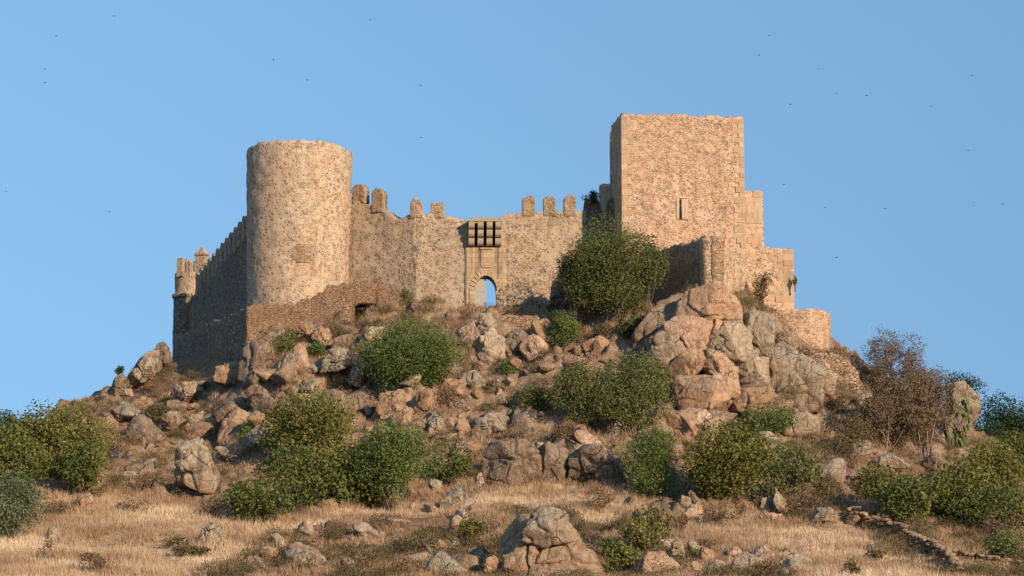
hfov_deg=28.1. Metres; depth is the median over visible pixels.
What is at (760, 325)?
boulder
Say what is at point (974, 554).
collapsed wall
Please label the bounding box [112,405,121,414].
rock
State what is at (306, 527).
rock
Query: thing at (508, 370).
bush
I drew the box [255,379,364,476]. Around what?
bush
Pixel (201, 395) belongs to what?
rock
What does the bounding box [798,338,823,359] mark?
dry shrub
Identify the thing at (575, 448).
boulder
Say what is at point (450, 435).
rock
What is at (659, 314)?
boulder
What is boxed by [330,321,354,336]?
dry shrub
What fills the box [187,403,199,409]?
rock
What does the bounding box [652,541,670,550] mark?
rock
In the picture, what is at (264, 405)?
rock
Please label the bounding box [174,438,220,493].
boulder
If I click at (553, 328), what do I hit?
rock
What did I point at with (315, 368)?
rock
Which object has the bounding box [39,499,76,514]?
dry shrub
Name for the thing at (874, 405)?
dry bush
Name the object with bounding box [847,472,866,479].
rock
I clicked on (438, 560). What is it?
rock
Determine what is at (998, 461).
fig bush
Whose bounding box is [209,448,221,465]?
dry shrub
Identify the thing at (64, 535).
boulder
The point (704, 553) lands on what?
rock
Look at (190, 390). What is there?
boulder
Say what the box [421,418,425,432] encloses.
boulder
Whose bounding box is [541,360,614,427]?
bush
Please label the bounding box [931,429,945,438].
rock
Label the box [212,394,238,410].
dry shrub
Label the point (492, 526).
dry shrub
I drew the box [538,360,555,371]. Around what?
rock
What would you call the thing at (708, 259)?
spur wall
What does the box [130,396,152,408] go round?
rock
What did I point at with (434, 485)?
boulder
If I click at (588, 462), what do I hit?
boulder
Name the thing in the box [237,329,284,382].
boulder
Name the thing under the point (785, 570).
rock
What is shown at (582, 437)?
rock
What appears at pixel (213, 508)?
dry shrub
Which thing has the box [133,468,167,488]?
dry shrub
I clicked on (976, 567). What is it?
scrub
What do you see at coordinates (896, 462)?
boulder
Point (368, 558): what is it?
dry shrub
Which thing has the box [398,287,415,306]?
dry shrub
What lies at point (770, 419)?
bush
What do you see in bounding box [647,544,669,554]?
dry shrub
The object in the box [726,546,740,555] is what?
rock
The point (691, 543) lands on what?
rock
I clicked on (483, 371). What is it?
rock
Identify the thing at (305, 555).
rock
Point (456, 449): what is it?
rock
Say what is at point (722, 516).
dry shrub
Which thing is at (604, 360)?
boulder
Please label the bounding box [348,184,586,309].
curtain wall
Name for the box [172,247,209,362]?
corner turret
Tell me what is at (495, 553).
dry shrub
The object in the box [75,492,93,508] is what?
boulder
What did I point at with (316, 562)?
rock
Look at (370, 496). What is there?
fig bush
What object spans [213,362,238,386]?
boulder
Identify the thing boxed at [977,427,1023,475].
fig bush
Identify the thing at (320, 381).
boulder
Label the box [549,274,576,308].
boulder
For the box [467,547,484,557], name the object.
rock
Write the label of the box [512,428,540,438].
rock
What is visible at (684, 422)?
boulder
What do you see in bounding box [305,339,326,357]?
bush
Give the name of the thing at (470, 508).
rock
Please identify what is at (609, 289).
tree
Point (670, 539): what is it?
rock
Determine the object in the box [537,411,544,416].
rock
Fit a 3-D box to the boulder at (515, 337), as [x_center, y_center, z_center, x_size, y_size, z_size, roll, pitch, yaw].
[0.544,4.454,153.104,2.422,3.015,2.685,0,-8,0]
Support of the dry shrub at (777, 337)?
on the ground at (518, 417)
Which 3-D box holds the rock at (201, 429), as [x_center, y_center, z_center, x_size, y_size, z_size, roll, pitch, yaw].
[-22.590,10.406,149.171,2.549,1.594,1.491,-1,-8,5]
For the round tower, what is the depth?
163.11 m
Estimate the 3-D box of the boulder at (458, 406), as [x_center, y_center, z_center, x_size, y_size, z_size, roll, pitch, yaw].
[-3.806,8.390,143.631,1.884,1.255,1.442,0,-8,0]
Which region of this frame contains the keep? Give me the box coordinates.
[611,113,745,300]
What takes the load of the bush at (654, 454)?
on the ground at (518, 417)
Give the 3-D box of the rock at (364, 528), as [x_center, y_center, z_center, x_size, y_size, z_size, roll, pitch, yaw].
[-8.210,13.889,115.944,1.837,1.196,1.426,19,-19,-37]
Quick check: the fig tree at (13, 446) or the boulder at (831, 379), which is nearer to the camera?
the fig tree at (13, 446)
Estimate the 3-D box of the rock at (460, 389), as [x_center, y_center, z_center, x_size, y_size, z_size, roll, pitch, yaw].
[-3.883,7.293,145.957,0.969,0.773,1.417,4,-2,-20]
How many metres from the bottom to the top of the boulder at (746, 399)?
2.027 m
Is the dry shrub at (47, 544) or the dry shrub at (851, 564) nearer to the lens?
the dry shrub at (851, 564)
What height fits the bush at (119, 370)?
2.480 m
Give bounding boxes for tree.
[0,399,120,483]
[0,409,25,436]
[0,422,55,492]
[558,211,671,322]
[860,324,938,407]
[934,370,989,405]
[974,389,1023,445]
[974,416,1011,438]
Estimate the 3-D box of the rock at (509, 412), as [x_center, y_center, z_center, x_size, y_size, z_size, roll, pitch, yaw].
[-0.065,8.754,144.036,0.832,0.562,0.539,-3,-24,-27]
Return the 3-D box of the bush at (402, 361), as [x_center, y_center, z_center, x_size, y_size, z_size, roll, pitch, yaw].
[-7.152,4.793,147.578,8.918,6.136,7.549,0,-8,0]
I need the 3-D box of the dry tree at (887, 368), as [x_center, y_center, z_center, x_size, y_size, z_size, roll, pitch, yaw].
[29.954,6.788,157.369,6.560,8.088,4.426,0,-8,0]
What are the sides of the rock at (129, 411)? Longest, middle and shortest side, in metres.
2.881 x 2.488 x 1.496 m
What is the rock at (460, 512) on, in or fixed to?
on the ground at (518, 417)
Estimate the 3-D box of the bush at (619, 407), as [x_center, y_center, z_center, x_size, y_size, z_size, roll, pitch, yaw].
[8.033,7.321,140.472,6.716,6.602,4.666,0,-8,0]
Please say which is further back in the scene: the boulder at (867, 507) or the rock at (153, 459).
the rock at (153, 459)
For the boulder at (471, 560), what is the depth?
106.60 m
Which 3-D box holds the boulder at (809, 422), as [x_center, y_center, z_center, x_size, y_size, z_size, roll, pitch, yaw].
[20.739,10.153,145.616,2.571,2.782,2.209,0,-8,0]
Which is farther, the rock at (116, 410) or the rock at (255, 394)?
the rock at (116, 410)
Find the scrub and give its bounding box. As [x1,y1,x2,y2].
[14,287,1023,575]
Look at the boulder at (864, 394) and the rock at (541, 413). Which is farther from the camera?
the boulder at (864, 394)
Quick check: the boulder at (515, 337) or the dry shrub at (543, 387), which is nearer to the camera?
the dry shrub at (543, 387)
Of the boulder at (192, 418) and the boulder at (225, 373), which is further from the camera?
the boulder at (225, 373)
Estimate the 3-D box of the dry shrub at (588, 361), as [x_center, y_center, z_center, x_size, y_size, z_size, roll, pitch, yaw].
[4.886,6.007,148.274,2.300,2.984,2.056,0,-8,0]
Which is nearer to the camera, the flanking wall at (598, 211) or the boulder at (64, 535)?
the boulder at (64, 535)
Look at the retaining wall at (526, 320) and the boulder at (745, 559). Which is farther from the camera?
the retaining wall at (526, 320)
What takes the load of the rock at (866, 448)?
on the ground at (518, 417)
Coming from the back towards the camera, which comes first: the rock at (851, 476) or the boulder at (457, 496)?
the rock at (851, 476)
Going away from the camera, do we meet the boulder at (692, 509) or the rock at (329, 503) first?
the boulder at (692, 509)
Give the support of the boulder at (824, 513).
on the ground at (518, 417)
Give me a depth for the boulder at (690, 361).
145.26 m
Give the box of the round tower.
[246,139,352,305]
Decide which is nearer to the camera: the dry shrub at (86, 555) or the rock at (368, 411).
the dry shrub at (86, 555)
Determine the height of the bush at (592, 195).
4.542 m
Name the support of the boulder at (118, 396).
on the ground at (518, 417)
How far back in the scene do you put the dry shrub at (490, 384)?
146.93 m
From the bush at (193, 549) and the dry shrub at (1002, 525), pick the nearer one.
the bush at (193, 549)
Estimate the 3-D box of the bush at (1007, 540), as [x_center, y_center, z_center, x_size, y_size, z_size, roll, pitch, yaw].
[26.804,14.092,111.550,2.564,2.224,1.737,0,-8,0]
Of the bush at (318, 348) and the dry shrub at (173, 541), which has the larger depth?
the bush at (318, 348)
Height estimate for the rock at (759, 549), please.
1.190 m
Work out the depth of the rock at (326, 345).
153.41 m
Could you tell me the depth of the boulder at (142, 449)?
141.50 m
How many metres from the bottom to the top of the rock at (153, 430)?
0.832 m
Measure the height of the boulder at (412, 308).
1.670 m
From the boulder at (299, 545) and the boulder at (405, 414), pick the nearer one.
the boulder at (299, 545)
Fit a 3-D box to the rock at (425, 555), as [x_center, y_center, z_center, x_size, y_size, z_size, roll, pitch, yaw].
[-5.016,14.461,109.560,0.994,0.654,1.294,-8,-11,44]
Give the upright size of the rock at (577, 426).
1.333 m
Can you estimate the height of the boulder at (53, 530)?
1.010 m
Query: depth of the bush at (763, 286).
157.29 m
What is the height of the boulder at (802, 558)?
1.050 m
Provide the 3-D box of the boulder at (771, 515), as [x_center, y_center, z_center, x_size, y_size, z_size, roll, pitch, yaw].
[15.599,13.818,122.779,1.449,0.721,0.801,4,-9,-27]
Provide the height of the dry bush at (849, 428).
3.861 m
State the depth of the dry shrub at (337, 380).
149.44 m
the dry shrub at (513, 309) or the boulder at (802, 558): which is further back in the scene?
the dry shrub at (513, 309)
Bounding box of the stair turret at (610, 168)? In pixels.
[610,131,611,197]
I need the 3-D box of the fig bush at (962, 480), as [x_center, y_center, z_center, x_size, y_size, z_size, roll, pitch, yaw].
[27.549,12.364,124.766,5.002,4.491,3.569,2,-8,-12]
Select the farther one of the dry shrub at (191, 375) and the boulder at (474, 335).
the dry shrub at (191, 375)
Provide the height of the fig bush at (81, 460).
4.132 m
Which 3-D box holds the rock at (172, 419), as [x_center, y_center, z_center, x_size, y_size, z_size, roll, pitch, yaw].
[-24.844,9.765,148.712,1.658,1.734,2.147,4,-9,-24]
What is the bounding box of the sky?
[0,0,1023,428]
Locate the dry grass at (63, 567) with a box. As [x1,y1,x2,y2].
[0,474,975,575]
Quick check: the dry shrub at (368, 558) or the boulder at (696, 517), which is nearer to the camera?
the dry shrub at (368, 558)
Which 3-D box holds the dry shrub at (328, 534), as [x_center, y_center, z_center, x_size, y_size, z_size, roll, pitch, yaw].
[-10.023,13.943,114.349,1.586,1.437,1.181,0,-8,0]
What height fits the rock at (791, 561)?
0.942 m
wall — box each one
[173,278,407,362]
[189,216,246,329]
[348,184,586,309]
[494,314,540,328]
[583,198,614,294]
[650,235,752,301]
[745,191,763,246]
[746,246,794,309]
[792,346,858,392]
[843,506,964,574]
[945,547,1023,566]
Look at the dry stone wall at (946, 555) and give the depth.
114.67 m
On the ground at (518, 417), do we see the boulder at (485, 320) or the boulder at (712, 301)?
the boulder at (485, 320)
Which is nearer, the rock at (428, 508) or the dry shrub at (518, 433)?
the rock at (428, 508)
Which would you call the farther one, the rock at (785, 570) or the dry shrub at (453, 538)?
the dry shrub at (453, 538)
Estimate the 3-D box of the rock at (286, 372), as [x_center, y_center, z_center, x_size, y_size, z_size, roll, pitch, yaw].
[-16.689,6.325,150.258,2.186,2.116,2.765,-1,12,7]
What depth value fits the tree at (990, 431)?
163.32 m
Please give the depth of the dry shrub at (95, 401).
156.43 m
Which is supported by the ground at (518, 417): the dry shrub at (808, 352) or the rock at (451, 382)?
the rock at (451, 382)
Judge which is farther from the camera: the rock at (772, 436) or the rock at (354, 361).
the rock at (354, 361)
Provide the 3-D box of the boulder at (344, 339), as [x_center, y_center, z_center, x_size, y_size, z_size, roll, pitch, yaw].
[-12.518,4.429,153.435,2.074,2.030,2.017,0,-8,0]
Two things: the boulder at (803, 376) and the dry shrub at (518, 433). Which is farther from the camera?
the boulder at (803, 376)
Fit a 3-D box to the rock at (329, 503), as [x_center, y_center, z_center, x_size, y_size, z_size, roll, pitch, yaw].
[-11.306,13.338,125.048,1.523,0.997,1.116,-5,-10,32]
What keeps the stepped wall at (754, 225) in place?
on the ground at (518, 417)
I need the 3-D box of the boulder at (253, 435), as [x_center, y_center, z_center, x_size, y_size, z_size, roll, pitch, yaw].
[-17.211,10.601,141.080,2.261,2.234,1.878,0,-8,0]
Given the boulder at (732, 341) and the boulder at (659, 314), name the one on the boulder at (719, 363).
the boulder at (732, 341)
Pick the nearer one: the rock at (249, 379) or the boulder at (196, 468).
the boulder at (196, 468)
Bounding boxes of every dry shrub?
[36,539,56,559]
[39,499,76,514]
[78,549,120,572]
[90,395,99,404]
[102,423,141,457]
[113,495,156,512]
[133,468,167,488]
[145,364,177,397]
[161,535,191,548]
[178,369,207,380]
[194,497,229,516]
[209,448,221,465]
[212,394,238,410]
[237,546,270,561]
[284,532,319,546]
[318,525,345,542]
[324,374,350,388]
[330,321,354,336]
[337,541,379,570]
[368,512,399,527]
[384,530,438,551]
[388,556,429,575]
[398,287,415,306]
[423,363,451,386]
[426,530,473,554]
[436,382,460,405]
[473,514,500,545]
[485,380,499,393]
[485,543,509,565]
[502,296,526,314]
[503,423,535,439]
[534,380,562,399]
[551,420,585,442]
[564,354,594,371]
[569,514,586,530]
[570,481,618,511]
[591,320,611,339]
[591,545,608,566]
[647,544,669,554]
[669,515,688,532]
[695,531,718,548]
[702,501,746,524]
[741,300,749,316]
[752,558,785,573]
[775,320,788,342]
[779,492,827,517]
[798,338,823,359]
[807,438,857,462]
[810,476,846,506]
[823,388,849,413]
[839,558,861,574]
[849,470,873,487]
[863,544,889,561]
[891,418,916,435]
[984,507,1023,536]
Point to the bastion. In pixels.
(813, 324)
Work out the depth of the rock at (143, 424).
146.06 m
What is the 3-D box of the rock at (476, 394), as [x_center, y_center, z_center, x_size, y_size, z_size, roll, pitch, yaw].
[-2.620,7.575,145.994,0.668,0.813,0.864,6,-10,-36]
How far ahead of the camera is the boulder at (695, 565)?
104.89 m
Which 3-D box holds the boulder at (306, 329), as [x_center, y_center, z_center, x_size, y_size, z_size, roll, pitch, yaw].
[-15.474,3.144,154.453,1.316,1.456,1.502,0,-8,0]
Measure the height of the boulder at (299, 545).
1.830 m
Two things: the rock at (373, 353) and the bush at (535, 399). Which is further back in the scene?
the rock at (373, 353)
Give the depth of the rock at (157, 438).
145.35 m
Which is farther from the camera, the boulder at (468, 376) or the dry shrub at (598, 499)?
the boulder at (468, 376)
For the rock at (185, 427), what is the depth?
149.00 m
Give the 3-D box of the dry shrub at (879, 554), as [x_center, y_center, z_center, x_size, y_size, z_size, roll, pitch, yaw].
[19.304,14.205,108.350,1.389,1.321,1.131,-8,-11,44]
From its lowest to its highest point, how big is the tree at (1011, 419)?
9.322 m
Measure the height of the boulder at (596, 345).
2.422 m
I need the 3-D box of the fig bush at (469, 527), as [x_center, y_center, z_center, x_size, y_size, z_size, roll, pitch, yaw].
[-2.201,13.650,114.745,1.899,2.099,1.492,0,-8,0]
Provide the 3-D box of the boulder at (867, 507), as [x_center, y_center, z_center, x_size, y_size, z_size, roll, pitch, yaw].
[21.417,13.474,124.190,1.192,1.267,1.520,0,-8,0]
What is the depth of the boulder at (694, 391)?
143.60 m
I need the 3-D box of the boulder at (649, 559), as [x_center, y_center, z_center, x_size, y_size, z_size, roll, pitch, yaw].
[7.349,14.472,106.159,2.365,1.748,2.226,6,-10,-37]
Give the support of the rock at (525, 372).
on the ground at (518, 417)
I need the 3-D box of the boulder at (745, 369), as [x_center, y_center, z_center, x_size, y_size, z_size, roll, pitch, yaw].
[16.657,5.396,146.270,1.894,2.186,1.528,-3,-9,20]
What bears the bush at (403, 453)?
on the ground at (518, 417)
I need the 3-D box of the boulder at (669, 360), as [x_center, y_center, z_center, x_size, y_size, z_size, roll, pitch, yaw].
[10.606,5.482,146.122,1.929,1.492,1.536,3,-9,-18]
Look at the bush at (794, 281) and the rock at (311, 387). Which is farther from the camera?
the bush at (794, 281)
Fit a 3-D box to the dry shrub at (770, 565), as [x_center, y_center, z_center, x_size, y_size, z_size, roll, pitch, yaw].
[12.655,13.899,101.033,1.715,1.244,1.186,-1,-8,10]
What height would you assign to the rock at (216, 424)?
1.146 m
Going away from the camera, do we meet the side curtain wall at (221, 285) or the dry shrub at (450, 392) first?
the dry shrub at (450, 392)
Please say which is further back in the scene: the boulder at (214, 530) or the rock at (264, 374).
the rock at (264, 374)
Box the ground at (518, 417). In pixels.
[0,279,1023,575]
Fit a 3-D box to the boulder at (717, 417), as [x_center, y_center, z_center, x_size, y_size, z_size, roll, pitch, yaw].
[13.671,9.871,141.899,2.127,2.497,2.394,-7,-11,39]
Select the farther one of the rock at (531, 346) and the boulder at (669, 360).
the rock at (531, 346)
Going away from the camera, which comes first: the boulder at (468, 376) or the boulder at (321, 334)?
the boulder at (468, 376)
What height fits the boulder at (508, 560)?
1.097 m
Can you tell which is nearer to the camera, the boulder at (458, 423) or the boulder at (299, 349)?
the boulder at (458, 423)
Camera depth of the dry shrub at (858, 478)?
132.65 m
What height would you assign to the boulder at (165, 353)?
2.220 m
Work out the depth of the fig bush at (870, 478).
126.97 m
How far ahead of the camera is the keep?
161.55 m
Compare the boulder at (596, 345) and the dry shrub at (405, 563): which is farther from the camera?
the boulder at (596, 345)
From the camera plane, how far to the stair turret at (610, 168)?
167.72 m
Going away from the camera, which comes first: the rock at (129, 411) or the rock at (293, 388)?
the rock at (293, 388)
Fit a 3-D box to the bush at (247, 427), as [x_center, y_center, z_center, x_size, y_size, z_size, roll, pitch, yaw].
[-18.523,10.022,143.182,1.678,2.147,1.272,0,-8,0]
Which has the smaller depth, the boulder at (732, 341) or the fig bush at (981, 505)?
the fig bush at (981, 505)
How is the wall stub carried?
on the ground at (518, 417)
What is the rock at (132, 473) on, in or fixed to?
on the ground at (518, 417)
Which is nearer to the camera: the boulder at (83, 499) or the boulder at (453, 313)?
the boulder at (83, 499)
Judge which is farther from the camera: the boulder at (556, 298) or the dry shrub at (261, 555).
the boulder at (556, 298)
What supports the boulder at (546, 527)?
on the boulder at (577, 553)
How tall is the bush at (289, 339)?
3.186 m
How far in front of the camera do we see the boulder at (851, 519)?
120.91 m
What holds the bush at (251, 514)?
on the ground at (518, 417)
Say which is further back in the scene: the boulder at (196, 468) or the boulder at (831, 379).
the boulder at (831, 379)
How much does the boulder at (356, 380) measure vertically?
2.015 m
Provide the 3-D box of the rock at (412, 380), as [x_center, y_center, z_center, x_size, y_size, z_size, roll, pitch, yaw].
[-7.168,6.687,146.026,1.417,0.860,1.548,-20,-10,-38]
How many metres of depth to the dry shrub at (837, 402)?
150.06 m
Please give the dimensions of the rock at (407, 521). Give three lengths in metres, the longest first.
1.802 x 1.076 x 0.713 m
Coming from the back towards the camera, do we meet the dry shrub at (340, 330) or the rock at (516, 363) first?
the dry shrub at (340, 330)
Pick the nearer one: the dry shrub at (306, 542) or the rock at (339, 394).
the dry shrub at (306, 542)
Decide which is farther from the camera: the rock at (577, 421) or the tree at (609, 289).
the tree at (609, 289)
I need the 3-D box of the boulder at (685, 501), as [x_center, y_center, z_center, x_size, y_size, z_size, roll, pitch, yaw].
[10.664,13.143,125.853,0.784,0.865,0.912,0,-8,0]
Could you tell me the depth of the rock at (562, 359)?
149.01 m
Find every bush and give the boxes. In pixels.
[0,466,50,538]
[48,436,108,496]
[114,365,124,374]
[139,402,183,424]
[169,542,214,556]
[215,475,300,522]
[231,505,272,519]
[235,420,253,439]
[250,437,374,511]
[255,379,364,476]
[259,325,298,355]
[299,436,403,509]
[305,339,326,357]
[350,416,444,511]
[352,311,472,390]
[422,434,477,486]
[456,513,489,544]
[498,356,518,376]
[510,383,554,410]
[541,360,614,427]
[546,307,583,351]
[553,251,587,327]
[582,190,600,239]
[582,348,677,437]
[596,536,641,572]
[615,313,643,338]
[616,423,680,498]
[616,503,674,553]
[628,232,668,312]
[677,415,776,504]
[735,400,801,439]
[751,436,826,501]
[752,272,771,306]
[792,276,796,291]
[817,410,877,459]
[840,374,934,448]
[848,460,902,500]
[869,465,976,521]
[890,364,958,459]
[930,455,1004,517]
[939,481,1023,532]
[951,437,1023,499]
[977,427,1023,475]
[979,526,1023,561]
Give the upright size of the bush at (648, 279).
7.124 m
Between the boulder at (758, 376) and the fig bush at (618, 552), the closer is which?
the fig bush at (618, 552)
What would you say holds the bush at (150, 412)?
on the ground at (518, 417)
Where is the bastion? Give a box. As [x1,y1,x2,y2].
[775,308,830,350]
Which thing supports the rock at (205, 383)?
on the ground at (518, 417)
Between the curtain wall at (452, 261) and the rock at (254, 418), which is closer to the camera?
the rock at (254, 418)
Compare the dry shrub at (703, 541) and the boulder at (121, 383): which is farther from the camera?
the boulder at (121, 383)
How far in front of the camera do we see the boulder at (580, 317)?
155.17 m
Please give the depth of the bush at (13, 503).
111.44 m
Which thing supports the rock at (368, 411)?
on the ground at (518, 417)
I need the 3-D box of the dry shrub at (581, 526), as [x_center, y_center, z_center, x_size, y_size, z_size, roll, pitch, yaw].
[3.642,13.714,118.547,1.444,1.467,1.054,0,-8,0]
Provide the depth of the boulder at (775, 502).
126.14 m
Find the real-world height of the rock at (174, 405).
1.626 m
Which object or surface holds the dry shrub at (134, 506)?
on the ground at (518, 417)
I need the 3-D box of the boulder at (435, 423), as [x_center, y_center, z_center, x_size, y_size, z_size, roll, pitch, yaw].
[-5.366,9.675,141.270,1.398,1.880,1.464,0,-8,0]
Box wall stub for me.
[599,183,609,210]
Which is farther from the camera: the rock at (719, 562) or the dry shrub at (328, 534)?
the dry shrub at (328, 534)
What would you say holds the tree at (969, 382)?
on the ground at (518, 417)
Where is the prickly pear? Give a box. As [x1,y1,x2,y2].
[946,398,970,448]
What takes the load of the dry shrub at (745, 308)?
on the ground at (518, 417)
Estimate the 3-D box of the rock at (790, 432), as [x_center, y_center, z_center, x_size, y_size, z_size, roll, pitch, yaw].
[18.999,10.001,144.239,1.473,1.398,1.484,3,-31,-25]
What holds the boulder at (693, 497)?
on the ground at (518, 417)
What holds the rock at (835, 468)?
on the ground at (518, 417)
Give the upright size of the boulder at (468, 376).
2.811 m
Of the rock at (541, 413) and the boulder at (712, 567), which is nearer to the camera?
the boulder at (712, 567)
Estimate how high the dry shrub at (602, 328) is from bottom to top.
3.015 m
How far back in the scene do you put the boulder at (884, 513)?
123.09 m
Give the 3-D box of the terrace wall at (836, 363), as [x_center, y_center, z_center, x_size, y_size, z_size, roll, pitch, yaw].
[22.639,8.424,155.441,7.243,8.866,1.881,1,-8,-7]
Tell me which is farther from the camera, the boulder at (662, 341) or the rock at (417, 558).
the boulder at (662, 341)
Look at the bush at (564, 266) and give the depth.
154.03 m
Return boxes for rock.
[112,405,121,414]
[115,401,141,421]
[122,471,137,478]
[123,459,155,477]
[125,414,160,442]
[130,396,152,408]
[149,457,157,467]
[150,434,162,443]
[151,428,157,434]
[158,410,182,431]
[162,401,187,412]
[166,400,186,418]
[181,423,190,431]
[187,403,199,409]
[190,421,216,439]
[195,392,208,401]
[196,380,212,387]
[204,422,218,434]
[213,396,251,425]
[213,446,241,462]
[242,366,261,389]
[244,555,265,568]
[245,384,272,405]
[247,411,275,428]
[252,396,276,414]
[253,368,276,382]
[255,545,279,559]
[270,361,299,387]
[270,533,286,546]
[282,548,302,558]
[283,386,295,396]
[284,550,328,567]
[291,393,310,405]
[295,521,313,534]
[298,380,319,392]
[307,364,319,373]
[307,559,323,567]
[314,338,330,347]
[315,498,337,511]
[321,389,353,413]
[340,557,354,565]
[348,353,371,370]
[352,522,378,538]
[360,342,391,365]
[364,406,372,417]
[383,517,411,525]
[391,528,403,535]
[399,373,420,387]
[404,552,430,559]
[408,556,420,560]
[409,502,417,509]
[419,538,447,551]
[422,503,437,511]
[423,541,431,552]
[425,551,467,574]
[440,378,467,389]
[440,433,456,440]
[449,515,464,528]
[450,443,461,456]
[452,385,464,395]
[454,509,468,519]
[459,446,467,455]
[460,498,473,508]
[464,441,482,451]
[465,505,476,512]
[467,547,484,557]
[471,388,480,399]
[479,370,487,377]
[505,377,512,385]
[506,409,514,415]
[507,358,522,370]
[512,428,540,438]
[519,334,548,361]
[521,369,528,374]
[530,318,550,340]
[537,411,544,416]
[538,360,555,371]
[545,336,553,342]
[548,325,559,332]
[554,355,593,371]
[569,424,588,440]
[572,344,584,355]
[573,413,593,424]
[573,429,600,444]
[650,538,674,545]
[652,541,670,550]
[670,557,679,569]
[687,540,701,554]
[698,548,715,562]
[709,560,725,565]
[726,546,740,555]
[754,544,770,556]
[757,431,787,455]
[759,551,775,560]
[776,568,789,575]
[779,420,793,435]
[782,558,804,568]
[783,545,798,552]
[800,545,816,551]
[820,457,846,483]
[842,405,859,418]
[845,439,871,458]
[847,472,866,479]
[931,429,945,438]
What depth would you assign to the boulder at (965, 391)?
154.81 m
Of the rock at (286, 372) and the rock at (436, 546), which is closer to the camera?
the rock at (436, 546)
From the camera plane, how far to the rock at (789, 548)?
112.35 m
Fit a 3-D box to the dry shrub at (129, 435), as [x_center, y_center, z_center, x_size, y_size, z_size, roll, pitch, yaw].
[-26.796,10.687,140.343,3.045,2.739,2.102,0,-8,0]
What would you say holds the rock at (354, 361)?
on the ground at (518, 417)
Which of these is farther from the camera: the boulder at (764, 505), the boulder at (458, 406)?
the boulder at (458, 406)
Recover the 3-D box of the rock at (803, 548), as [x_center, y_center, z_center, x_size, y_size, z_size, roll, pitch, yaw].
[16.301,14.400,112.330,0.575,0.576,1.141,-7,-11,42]
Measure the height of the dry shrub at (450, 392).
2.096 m
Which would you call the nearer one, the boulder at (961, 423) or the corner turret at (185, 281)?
the boulder at (961, 423)
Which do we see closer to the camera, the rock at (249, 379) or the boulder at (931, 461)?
the boulder at (931, 461)
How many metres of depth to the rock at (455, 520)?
116.51 m
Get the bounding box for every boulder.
[48,525,59,539]
[59,534,69,541]
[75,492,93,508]
[106,395,123,402]
[111,373,130,395]
[122,388,133,396]
[127,349,162,388]
[137,447,147,452]
[154,341,172,366]
[170,381,204,400]
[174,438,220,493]
[186,411,203,423]
[197,522,225,545]
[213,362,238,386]
[216,407,249,445]
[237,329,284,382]
[246,425,275,450]
[273,353,300,385]
[286,542,320,553]
[292,343,311,376]
[298,321,313,338]
[302,377,326,386]
[311,328,331,343]
[319,346,350,374]
[332,334,355,348]
[347,385,378,416]
[348,361,367,387]
[358,326,385,350]
[376,389,410,416]
[387,406,413,427]
[408,299,417,311]
[413,387,448,414]
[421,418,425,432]
[427,415,443,435]
[428,479,441,491]
[439,487,469,510]
[445,412,470,436]
[446,310,461,319]
[448,399,470,413]
[451,553,480,573]
[458,321,479,348]
[460,370,486,388]
[470,410,508,435]
[472,362,487,370]
[475,472,484,486]
[476,312,497,332]
[476,325,506,366]
[480,438,542,486]
[482,555,500,572]
[496,387,505,399]
[498,513,604,575]
[501,551,515,572]
[505,328,529,356]
[521,506,574,548]
[534,442,543,448]
[538,441,568,479]
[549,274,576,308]
[567,443,626,482]
[569,444,581,454]
[577,298,593,322]
[581,335,608,357]
[599,357,623,364]
[631,293,682,359]
[634,551,673,573]
[645,328,676,363]
[645,357,674,372]
[658,339,707,388]
[663,314,712,357]
[663,407,711,439]
[670,538,685,556]
[672,375,716,410]
[675,282,742,322]
[679,495,691,507]
[681,561,704,572]
[684,504,703,518]
[688,490,701,503]
[690,515,702,522]
[695,414,726,443]
[703,349,738,378]
[705,563,720,575]
[706,320,753,362]
[708,374,740,410]
[708,409,737,423]
[709,319,722,339]
[730,386,768,413]
[731,552,762,569]
[736,349,758,377]
[739,356,769,387]
[743,311,774,364]
[759,497,770,512]
[759,512,784,522]
[769,341,826,413]
[770,488,785,512]
[780,552,811,565]
[785,411,820,434]
[810,507,842,523]
[816,359,836,395]
[844,515,860,524]
[855,500,874,516]
[857,391,875,415]
[877,453,909,472]
[880,502,895,518]
[921,452,945,473]
[941,414,973,447]
[945,380,980,423]
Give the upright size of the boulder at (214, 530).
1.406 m
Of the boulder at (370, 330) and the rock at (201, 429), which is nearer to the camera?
the rock at (201, 429)
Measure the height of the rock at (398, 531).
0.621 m
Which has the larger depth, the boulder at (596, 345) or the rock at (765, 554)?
the boulder at (596, 345)
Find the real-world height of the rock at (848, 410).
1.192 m
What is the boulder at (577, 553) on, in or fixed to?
on the ground at (518, 417)
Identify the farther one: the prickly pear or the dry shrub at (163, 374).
the dry shrub at (163, 374)
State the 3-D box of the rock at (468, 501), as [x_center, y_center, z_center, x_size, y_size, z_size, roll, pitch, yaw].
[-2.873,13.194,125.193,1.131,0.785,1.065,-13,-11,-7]
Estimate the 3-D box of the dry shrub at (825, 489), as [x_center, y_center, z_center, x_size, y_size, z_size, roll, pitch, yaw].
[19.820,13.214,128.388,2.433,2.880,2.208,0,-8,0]
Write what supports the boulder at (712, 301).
on the boulder at (686, 331)
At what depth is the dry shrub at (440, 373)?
147.09 m
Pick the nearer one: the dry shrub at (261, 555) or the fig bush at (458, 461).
the dry shrub at (261, 555)
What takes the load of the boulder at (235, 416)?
on the ground at (518, 417)
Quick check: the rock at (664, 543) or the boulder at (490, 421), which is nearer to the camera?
the rock at (664, 543)
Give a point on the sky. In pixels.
(129, 160)
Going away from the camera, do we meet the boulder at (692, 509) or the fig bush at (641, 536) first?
the fig bush at (641, 536)

